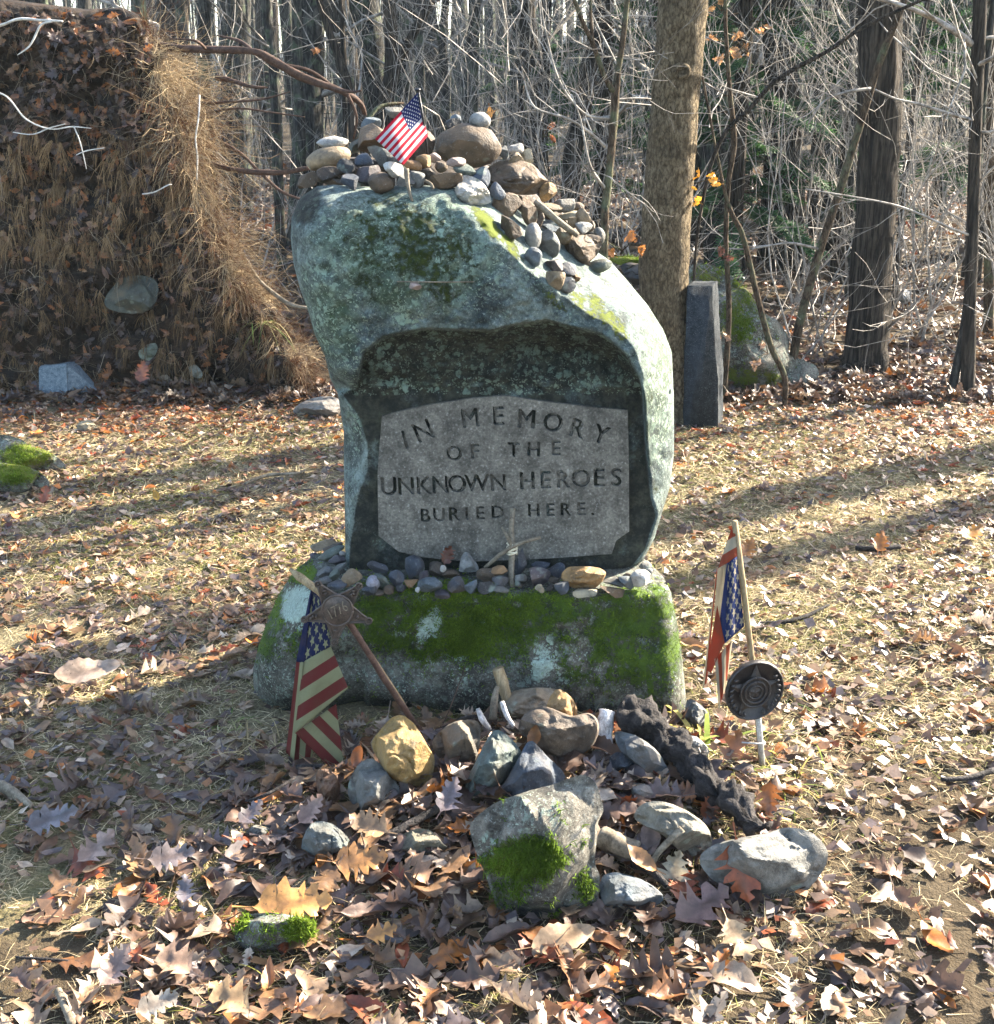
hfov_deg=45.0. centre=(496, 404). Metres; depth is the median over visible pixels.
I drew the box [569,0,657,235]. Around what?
evergreen
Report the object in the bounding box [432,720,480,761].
stone
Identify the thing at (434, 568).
stone
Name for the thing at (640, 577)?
stone
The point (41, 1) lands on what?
tree
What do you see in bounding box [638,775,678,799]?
leaf
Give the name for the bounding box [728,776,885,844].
grass clump
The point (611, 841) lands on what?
stone
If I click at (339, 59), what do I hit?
tree
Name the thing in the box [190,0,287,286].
tree
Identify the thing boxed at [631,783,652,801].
stone
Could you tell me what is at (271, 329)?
grass clump
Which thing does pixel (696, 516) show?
grass clump
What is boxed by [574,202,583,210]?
stone
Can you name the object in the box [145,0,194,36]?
tree
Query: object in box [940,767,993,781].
stick
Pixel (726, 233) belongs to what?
tree
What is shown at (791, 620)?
stick
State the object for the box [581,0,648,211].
shrub
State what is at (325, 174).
stone
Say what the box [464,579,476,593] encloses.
stone
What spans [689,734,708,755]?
stone
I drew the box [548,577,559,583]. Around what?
stone
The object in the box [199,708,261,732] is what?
grass clump
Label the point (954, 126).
tree
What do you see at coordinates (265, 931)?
stone
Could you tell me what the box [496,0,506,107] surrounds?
tree
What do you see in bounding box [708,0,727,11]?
leafy twig
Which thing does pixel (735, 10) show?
tree
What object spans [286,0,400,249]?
tree
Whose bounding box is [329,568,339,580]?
stone
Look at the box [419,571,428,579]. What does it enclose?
stone
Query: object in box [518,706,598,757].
stone
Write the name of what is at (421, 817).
stick
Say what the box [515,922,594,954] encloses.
leaf
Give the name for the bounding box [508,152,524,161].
stone
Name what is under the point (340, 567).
stone
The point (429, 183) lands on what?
stick
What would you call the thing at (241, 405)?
stick
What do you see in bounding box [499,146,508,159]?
stone
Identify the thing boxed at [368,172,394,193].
stone
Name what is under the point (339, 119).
tree
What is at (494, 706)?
stick
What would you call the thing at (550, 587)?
stone
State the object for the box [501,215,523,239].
stone
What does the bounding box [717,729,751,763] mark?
leaf
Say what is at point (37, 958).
stick
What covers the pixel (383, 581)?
stone
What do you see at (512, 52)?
tree
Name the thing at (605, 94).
evergreen
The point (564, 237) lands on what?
stone
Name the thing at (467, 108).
shrub
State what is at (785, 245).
shrub
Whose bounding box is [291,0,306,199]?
tree
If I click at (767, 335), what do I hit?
tree
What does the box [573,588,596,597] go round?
stone
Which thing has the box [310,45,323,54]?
leafy twig
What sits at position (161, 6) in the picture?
tree
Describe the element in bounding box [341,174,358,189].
stone
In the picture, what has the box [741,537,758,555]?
leaf
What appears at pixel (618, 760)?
stone
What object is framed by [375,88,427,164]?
flag
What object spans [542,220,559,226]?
stone
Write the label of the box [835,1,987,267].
shrub
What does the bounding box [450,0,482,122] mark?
tree
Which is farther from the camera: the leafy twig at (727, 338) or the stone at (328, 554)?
the leafy twig at (727, 338)
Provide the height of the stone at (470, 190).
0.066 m
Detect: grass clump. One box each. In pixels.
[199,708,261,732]
[199,716,344,766]
[203,769,291,818]
[228,319,294,354]
[660,497,746,535]
[665,705,782,752]
[683,752,789,809]
[714,669,857,729]
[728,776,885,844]
[730,744,832,806]
[808,500,938,545]
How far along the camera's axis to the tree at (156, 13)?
17.94 m
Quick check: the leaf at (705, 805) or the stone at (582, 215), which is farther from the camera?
the stone at (582, 215)
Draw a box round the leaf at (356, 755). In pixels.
[351,743,362,767]
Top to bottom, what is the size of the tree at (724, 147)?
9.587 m
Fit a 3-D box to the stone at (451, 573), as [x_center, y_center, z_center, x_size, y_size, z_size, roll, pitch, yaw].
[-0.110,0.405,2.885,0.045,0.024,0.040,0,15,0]
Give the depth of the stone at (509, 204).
2.78 m
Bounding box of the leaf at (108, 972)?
[90,943,131,992]
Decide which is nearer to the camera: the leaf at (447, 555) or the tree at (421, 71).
the leaf at (447, 555)
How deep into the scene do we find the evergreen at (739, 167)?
8.26 m
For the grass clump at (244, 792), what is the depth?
2.58 m
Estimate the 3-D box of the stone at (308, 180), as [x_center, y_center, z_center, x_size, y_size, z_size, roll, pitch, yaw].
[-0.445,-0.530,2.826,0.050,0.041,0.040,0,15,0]
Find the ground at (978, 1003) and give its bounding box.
[0,1,993,1023]
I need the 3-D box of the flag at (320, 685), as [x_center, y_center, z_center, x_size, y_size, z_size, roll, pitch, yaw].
[-0.325,0.591,2.634,0.295,0.463,0.129,0,15,0]
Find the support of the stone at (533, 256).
on the memorial stone
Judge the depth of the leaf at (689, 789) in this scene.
2.50 m
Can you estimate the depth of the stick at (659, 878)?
2.27 m
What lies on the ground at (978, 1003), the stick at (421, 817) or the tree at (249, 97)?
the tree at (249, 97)
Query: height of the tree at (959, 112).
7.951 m
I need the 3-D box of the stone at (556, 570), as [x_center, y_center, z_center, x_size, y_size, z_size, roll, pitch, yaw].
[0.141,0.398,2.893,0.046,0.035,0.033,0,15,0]
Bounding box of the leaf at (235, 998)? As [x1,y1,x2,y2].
[208,974,259,1013]
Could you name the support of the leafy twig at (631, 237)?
attached to the tree at (769, 86)
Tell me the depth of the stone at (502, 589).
2.80 m
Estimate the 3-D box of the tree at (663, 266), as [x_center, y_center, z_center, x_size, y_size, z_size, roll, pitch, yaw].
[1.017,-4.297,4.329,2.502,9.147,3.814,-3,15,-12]
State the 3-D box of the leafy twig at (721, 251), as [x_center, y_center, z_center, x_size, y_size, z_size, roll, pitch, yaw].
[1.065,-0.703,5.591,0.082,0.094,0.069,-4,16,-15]
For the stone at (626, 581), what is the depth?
2.81 m
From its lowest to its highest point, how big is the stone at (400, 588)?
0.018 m
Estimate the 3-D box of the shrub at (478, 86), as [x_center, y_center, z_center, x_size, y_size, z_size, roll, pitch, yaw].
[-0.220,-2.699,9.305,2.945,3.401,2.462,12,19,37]
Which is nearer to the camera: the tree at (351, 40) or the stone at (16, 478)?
the stone at (16, 478)
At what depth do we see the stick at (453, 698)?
2.75 m
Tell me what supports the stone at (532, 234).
on the memorial stone
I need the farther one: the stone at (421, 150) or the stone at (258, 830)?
the stone at (421, 150)
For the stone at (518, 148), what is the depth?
2.94 m
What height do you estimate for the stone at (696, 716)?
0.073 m
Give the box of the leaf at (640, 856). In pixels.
[627,844,665,874]
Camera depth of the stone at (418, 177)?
2.72 m
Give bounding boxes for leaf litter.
[0,370,993,1023]
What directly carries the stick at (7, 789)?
on the ground at (978, 1003)
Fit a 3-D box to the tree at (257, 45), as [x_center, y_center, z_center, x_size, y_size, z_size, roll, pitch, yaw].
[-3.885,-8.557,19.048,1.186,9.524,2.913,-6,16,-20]
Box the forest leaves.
[0,157,993,406]
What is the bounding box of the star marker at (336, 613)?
[301,580,428,737]
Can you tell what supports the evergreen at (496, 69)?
on the ground at (978, 1003)
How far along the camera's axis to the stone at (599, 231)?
2.93 m
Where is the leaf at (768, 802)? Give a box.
[756,774,784,815]
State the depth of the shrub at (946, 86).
9.25 m
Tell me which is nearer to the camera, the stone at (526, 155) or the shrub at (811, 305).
the stone at (526, 155)
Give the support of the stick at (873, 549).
on the ground at (978, 1003)
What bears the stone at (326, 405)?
on the ground at (978, 1003)
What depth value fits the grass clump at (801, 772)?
2.62 m
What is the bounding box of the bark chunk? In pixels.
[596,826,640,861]
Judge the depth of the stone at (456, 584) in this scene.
2.80 m
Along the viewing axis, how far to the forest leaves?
6.39 m
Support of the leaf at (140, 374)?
attached to the root plate
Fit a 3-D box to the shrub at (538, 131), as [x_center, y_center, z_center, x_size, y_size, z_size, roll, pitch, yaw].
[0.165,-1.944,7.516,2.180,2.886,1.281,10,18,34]
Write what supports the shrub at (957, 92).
on the ground at (978, 1003)
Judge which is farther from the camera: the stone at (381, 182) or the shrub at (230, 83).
the shrub at (230, 83)
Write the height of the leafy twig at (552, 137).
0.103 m
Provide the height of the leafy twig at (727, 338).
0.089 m
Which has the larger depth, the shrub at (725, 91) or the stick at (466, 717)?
the shrub at (725, 91)
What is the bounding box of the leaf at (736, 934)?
[717,903,756,961]
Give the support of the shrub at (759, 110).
on the ground at (978, 1003)
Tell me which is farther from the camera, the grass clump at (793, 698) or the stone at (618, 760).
the grass clump at (793, 698)
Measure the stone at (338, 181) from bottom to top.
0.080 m
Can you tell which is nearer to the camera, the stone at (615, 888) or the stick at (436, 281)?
the stone at (615, 888)
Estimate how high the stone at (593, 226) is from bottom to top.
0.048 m
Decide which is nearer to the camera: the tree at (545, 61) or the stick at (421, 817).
the stick at (421, 817)
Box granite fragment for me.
[39,362,96,396]
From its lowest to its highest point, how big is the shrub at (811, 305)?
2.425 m
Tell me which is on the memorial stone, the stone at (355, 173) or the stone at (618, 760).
the stone at (355, 173)
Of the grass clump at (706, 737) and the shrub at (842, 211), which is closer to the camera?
the grass clump at (706, 737)
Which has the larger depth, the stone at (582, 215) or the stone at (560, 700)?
the stone at (582, 215)
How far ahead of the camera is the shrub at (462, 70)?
8.38 m
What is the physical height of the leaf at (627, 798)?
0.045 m
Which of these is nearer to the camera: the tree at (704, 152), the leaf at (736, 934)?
the leaf at (736, 934)
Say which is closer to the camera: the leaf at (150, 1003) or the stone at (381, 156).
the leaf at (150, 1003)
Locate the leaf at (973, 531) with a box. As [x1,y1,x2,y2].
[958,524,983,540]
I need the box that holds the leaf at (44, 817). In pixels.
[10,803,77,835]
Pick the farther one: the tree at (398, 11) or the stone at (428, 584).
the tree at (398, 11)
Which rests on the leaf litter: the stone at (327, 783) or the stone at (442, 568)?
the stone at (327, 783)
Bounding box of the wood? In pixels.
[48,0,950,144]
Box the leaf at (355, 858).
[317,841,387,881]
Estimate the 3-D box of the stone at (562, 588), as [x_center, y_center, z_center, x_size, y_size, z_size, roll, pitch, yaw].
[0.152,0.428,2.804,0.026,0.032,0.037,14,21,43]
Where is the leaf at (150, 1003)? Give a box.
[123,988,178,1021]
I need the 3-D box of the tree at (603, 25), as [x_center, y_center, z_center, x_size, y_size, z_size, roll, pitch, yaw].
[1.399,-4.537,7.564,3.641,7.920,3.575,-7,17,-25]
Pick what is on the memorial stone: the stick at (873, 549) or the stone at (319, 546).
the stone at (319, 546)
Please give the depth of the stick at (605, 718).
2.64 m
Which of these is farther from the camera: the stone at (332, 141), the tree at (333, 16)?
the tree at (333, 16)
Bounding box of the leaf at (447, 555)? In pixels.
[440,546,454,564]
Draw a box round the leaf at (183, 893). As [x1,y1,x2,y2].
[175,874,196,907]
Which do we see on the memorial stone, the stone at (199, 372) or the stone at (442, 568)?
the stone at (442, 568)
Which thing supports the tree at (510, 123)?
on the ground at (978, 1003)
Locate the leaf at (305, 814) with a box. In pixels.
[290,794,322,827]
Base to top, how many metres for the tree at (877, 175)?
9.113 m
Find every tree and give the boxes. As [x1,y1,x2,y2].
[18,0,48,4]
[78,0,89,8]
[95,0,200,126]
[131,0,149,31]
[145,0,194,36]
[147,0,291,110]
[154,0,159,39]
[166,0,189,59]
[174,0,240,250]
[175,0,246,110]
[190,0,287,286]
[197,0,316,216]
[216,0,264,221]
[220,0,230,211]
[245,0,326,184]
[251,59,261,168]
[253,0,277,135]
[254,0,348,147]
[260,0,273,169]
[278,0,293,142]
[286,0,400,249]
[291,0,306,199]
[302,0,413,185]
[316,0,362,156]
[325,0,367,154]
[328,41,348,143]
[349,0,353,88]
[350,0,449,132]
[351,0,384,157]
[378,0,537,181]
[381,0,466,148]
[396,0,425,125]
[396,0,438,25]
[403,0,734,258]
[424,63,426,129]
[428,0,551,202]
[430,0,736,398]
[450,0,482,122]
[464,0,487,122]
[478,10,548,134]
[482,42,644,94]
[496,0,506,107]
[502,0,561,189]
[507,0,553,149]
[518,0,620,145]
[531,0,907,365]
[536,0,575,60]
[536,0,586,202]
[536,0,753,77]
[537,0,924,281]
[559,0,575,117]
[559,2,745,274]
[561,0,725,212]
[592,0,641,126]
[631,0,809,276]
[638,0,720,423]
[690,111,702,249]
[701,0,847,406]
[705,0,740,273]
[773,0,993,389]
[791,0,972,297]
[794,0,808,49]
[794,0,824,237]
[802,0,993,391]
[817,4,911,260]
[818,3,854,226]
[822,0,848,156]
[838,0,903,374]
[891,0,930,309]
[910,1,937,85]
[934,0,993,338]
[939,0,948,216]
[940,0,972,165]
[956,0,967,203]
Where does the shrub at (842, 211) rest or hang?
on the ground at (978, 1003)
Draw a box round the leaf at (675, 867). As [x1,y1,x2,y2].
[656,850,690,888]
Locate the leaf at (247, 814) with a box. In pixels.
[233,799,262,825]
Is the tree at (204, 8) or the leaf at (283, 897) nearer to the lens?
the leaf at (283, 897)
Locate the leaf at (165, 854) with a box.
[134,841,194,872]
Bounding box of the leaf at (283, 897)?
[232,876,331,916]
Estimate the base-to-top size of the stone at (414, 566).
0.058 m
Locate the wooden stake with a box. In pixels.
[492,666,511,700]
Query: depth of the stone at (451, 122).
2.85 m
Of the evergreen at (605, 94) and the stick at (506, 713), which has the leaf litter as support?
the stick at (506, 713)
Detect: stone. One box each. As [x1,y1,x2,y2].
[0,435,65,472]
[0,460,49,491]
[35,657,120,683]
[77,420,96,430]
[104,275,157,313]
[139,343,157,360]
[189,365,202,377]
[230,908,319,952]
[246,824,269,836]
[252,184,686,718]
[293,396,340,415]
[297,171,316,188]
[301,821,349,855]
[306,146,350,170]
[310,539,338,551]
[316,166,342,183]
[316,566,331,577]
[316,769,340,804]
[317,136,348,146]
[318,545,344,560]
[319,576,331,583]
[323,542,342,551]
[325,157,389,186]
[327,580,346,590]
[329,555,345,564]
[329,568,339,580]
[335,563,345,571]
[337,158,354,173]
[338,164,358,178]
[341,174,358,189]
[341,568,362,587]
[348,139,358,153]
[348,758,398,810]
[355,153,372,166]
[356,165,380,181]
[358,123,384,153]
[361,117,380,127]
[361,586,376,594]
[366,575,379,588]
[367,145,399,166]
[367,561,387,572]
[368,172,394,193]
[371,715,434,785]
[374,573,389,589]
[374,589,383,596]
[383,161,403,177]
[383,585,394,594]
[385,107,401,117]
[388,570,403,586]
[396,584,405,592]
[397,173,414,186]
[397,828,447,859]
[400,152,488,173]
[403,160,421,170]
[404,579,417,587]
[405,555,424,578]
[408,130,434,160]
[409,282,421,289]
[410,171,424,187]
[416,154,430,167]
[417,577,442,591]
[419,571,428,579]
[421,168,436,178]
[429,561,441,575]
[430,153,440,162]
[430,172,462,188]
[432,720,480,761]
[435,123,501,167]
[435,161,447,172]
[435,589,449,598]
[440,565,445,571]
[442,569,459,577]
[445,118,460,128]
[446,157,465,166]
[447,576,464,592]
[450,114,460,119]
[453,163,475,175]
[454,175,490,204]
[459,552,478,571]
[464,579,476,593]
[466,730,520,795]
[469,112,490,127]
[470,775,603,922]
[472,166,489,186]
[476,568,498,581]
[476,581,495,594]
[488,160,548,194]
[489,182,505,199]
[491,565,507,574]
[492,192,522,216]
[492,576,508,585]
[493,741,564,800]
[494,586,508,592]
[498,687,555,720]
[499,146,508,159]
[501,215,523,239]
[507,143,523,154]
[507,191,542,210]
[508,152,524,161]
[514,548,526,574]
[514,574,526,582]
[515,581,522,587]
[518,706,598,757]
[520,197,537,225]
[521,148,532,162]
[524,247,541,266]
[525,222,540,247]
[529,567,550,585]
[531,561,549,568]
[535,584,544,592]
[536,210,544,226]
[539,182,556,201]
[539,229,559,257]
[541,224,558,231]
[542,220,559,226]
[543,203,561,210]
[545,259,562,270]
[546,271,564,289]
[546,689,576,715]
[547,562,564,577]
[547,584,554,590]
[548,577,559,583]
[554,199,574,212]
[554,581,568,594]
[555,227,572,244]
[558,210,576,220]
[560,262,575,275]
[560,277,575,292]
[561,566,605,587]
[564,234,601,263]
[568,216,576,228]
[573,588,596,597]
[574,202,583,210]
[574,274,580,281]
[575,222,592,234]
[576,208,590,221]
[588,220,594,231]
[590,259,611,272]
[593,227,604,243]
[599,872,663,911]
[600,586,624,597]
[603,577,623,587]
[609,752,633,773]
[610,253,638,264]
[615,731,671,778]
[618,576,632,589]
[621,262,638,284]
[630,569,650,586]
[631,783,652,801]
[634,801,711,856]
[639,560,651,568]
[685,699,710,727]
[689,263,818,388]
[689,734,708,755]
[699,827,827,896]
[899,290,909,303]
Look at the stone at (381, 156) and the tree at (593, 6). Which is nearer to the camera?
the stone at (381, 156)
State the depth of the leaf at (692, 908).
2.20 m
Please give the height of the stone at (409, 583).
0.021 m
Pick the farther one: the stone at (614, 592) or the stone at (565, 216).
the stone at (565, 216)
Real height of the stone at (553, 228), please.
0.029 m
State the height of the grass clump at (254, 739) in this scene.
0.042 m
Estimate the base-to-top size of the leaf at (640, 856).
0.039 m
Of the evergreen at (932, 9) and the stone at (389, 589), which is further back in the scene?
the evergreen at (932, 9)
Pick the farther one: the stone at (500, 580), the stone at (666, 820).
the stone at (500, 580)
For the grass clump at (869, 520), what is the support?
on the ground at (978, 1003)
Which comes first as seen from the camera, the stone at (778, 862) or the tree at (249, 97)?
the stone at (778, 862)
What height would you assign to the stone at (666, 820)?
0.139 m
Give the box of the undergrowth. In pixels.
[51,0,993,376]
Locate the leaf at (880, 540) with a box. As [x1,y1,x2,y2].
[872,530,889,554]
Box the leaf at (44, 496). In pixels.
[37,485,51,507]
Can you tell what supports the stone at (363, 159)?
on the stone at (325, 174)
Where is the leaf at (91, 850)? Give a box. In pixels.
[66,829,114,866]
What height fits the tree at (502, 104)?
7.875 m
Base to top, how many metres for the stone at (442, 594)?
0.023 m
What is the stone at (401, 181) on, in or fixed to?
on the memorial stone
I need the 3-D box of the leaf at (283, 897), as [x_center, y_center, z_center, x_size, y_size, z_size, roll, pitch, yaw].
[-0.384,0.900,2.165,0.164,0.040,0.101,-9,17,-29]
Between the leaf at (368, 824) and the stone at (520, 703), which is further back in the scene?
the stone at (520, 703)
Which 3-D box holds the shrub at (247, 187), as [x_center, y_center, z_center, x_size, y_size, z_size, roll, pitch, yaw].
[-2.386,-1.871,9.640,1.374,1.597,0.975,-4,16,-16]
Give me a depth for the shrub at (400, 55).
7.72 m
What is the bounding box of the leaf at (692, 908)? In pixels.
[660,879,731,926]
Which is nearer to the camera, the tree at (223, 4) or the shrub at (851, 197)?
the shrub at (851, 197)
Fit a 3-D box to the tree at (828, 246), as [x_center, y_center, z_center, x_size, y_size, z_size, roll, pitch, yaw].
[4.227,-5.315,10.346,2.811,8.226,2.216,0,15,0]
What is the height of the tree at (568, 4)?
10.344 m
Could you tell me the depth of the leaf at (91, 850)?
2.36 m
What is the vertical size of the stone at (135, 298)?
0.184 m
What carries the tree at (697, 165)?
on the ground at (978, 1003)
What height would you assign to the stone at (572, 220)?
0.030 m
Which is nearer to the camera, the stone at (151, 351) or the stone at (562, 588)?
the stone at (562, 588)
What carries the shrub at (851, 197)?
on the ground at (978, 1003)
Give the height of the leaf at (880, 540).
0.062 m
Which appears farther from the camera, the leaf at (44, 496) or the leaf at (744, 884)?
the leaf at (44, 496)
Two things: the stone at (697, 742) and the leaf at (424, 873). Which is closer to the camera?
the leaf at (424, 873)
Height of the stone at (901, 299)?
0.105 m
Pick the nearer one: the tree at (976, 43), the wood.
the tree at (976, 43)
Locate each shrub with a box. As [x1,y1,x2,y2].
[94,0,383,277]
[109,0,196,35]
[197,1,296,190]
[220,135,285,224]
[254,0,736,264]
[271,0,528,185]
[283,0,648,160]
[346,28,545,165]
[352,0,587,164]
[370,0,851,255]
[400,0,647,202]
[408,0,656,219]
[476,0,809,285]
[486,0,606,211]
[502,1,856,286]
[562,0,854,260]
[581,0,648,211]
[624,0,810,238]
[699,0,857,306]
[703,0,993,357]
[715,0,993,330]
[717,6,965,302]
[747,1,972,290]
[782,0,993,369]
[793,37,944,300]
[811,0,993,262]
[823,55,993,276]
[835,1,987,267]
[902,0,985,220]
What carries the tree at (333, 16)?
on the ground at (978, 1003)
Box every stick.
[0,780,33,808]
[15,956,78,961]
[53,987,75,1023]
[228,400,253,419]
[239,776,295,803]
[245,469,306,484]
[295,763,324,769]
[355,102,403,139]
[375,797,457,843]
[397,281,473,282]
[404,168,412,200]
[424,179,433,188]
[439,715,477,727]
[441,666,465,727]
[476,708,491,730]
[489,686,498,719]
[500,701,514,726]
[533,199,578,237]
[595,709,614,753]
[631,862,668,887]
[652,826,684,862]
[758,603,829,624]
[855,544,901,551]
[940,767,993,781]
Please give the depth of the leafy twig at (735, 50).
6.33 m
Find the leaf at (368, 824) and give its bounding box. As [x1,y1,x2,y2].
[349,807,397,836]
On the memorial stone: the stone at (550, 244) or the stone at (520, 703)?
the stone at (550, 244)
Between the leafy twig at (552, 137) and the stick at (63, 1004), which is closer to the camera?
the stick at (63, 1004)
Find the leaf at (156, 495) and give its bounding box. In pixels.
[152,489,159,499]
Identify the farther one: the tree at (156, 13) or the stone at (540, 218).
the tree at (156, 13)
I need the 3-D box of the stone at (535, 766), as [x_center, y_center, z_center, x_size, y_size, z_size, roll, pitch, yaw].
[0.064,0.767,2.483,0.147,0.139,0.093,-6,16,-22]
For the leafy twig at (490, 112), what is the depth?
5.83 m
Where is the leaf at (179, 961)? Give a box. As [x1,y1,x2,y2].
[155,939,201,976]
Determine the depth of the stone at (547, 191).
2.88 m
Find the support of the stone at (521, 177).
on the memorial stone
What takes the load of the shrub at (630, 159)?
on the ground at (978, 1003)
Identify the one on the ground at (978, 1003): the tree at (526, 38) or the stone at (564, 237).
the tree at (526, 38)
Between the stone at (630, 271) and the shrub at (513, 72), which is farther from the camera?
the shrub at (513, 72)
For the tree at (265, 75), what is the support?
on the ground at (978, 1003)
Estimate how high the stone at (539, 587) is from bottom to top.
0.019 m
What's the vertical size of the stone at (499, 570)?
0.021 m
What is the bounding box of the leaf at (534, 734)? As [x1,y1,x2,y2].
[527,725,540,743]
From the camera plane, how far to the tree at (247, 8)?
17.64 m
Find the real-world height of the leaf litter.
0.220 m
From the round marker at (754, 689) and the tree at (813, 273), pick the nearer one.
the round marker at (754, 689)
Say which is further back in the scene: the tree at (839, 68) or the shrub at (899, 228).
the tree at (839, 68)
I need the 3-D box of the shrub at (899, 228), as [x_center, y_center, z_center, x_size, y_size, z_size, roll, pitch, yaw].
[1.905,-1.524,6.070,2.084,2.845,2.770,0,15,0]
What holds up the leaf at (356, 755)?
on the leaf litter
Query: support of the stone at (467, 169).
on the stone at (470, 190)
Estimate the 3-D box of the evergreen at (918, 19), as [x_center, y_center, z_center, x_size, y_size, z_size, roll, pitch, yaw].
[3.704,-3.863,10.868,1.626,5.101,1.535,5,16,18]
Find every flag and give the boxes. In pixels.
[286,568,407,766]
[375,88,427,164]
[702,520,758,761]
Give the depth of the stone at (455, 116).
2.86 m
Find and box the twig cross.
[484,508,540,586]
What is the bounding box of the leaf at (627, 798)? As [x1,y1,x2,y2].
[614,793,636,804]
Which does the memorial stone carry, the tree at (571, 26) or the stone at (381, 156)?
the stone at (381, 156)
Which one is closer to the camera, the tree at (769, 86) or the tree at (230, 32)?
the tree at (769, 86)
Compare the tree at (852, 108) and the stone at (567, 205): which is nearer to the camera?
the stone at (567, 205)
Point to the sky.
(59, 1)
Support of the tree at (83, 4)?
on the ground at (978, 1003)
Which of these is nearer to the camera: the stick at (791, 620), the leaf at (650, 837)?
the leaf at (650, 837)
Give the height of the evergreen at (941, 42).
5.101 m
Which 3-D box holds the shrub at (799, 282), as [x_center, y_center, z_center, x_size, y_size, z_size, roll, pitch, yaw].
[2.329,-1.723,8.189,1.368,2.208,2.229,10,18,32]
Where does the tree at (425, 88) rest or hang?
on the ground at (978, 1003)
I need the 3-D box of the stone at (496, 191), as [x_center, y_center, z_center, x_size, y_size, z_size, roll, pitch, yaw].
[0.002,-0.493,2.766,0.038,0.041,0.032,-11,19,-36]
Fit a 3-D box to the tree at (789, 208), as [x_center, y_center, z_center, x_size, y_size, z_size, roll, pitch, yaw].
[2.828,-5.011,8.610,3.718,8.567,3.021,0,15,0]
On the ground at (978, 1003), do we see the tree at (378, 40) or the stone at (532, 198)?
the tree at (378, 40)
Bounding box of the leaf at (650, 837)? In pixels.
[640,825,660,853]
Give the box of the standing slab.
[683,281,723,428]
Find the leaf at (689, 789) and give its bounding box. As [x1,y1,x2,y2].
[671,780,696,800]
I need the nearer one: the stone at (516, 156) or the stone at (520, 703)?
the stone at (520, 703)
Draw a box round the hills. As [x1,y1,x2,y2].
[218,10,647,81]
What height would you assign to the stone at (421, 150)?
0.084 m
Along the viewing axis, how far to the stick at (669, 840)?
2.29 m
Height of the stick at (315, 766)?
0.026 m
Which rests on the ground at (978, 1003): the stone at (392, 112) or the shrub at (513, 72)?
the shrub at (513, 72)
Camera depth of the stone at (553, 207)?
2.90 m
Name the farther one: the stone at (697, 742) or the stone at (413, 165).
the stone at (413, 165)
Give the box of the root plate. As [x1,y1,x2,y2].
[0,0,366,393]
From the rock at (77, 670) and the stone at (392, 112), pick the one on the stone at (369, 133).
the stone at (392, 112)
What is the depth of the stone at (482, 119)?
2.86 m
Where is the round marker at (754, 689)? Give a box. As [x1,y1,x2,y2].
[725,659,783,768]
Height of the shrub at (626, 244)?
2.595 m
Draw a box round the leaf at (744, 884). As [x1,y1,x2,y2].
[714,822,760,902]
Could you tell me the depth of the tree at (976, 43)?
5.64 m
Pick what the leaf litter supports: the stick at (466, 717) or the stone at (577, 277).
the stick at (466, 717)
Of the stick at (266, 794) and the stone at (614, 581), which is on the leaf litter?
the stick at (266, 794)
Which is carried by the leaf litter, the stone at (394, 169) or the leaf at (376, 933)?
the leaf at (376, 933)
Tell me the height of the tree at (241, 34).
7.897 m
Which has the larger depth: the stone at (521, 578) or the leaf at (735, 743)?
the stone at (521, 578)
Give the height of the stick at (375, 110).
0.111 m
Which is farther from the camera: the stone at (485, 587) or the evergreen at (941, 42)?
the evergreen at (941, 42)
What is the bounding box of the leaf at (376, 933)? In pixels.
[356,918,396,944]
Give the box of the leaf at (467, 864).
[463,853,482,894]
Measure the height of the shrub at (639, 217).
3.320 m
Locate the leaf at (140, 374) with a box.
[134,361,148,386]
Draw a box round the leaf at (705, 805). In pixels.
[700,796,721,818]
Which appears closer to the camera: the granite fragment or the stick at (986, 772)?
the stick at (986, 772)
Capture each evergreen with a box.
[464,0,565,152]
[520,0,657,253]
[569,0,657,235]
[627,0,855,282]
[629,24,762,114]
[697,0,857,265]
[745,0,814,190]
[745,0,929,283]
[752,0,833,204]
[806,0,968,177]
[898,8,987,283]
[904,0,972,212]
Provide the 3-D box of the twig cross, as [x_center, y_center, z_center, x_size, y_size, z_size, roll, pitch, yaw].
[0.037,0.348,2.873,0.109,0.196,0.091,-14,20,-42]
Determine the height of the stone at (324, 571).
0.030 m
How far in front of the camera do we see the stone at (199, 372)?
6.01 m
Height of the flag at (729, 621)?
0.584 m
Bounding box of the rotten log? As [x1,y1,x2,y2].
[615,694,772,836]
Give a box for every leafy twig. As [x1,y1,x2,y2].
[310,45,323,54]
[486,107,497,117]
[542,122,555,141]
[608,228,645,257]
[706,24,771,64]
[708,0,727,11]
[717,246,733,261]
[720,328,731,341]
[750,341,768,371]
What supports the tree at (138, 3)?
on the ground at (978, 1003)
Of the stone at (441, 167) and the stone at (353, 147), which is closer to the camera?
the stone at (441, 167)
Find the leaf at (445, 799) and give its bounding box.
[435,776,462,818]
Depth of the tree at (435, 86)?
24.52 m
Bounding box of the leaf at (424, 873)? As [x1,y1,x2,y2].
[405,848,435,886]
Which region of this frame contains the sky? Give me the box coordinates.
[55,0,615,53]
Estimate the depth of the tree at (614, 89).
4.51 m
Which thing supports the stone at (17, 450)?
on the ground at (978, 1003)

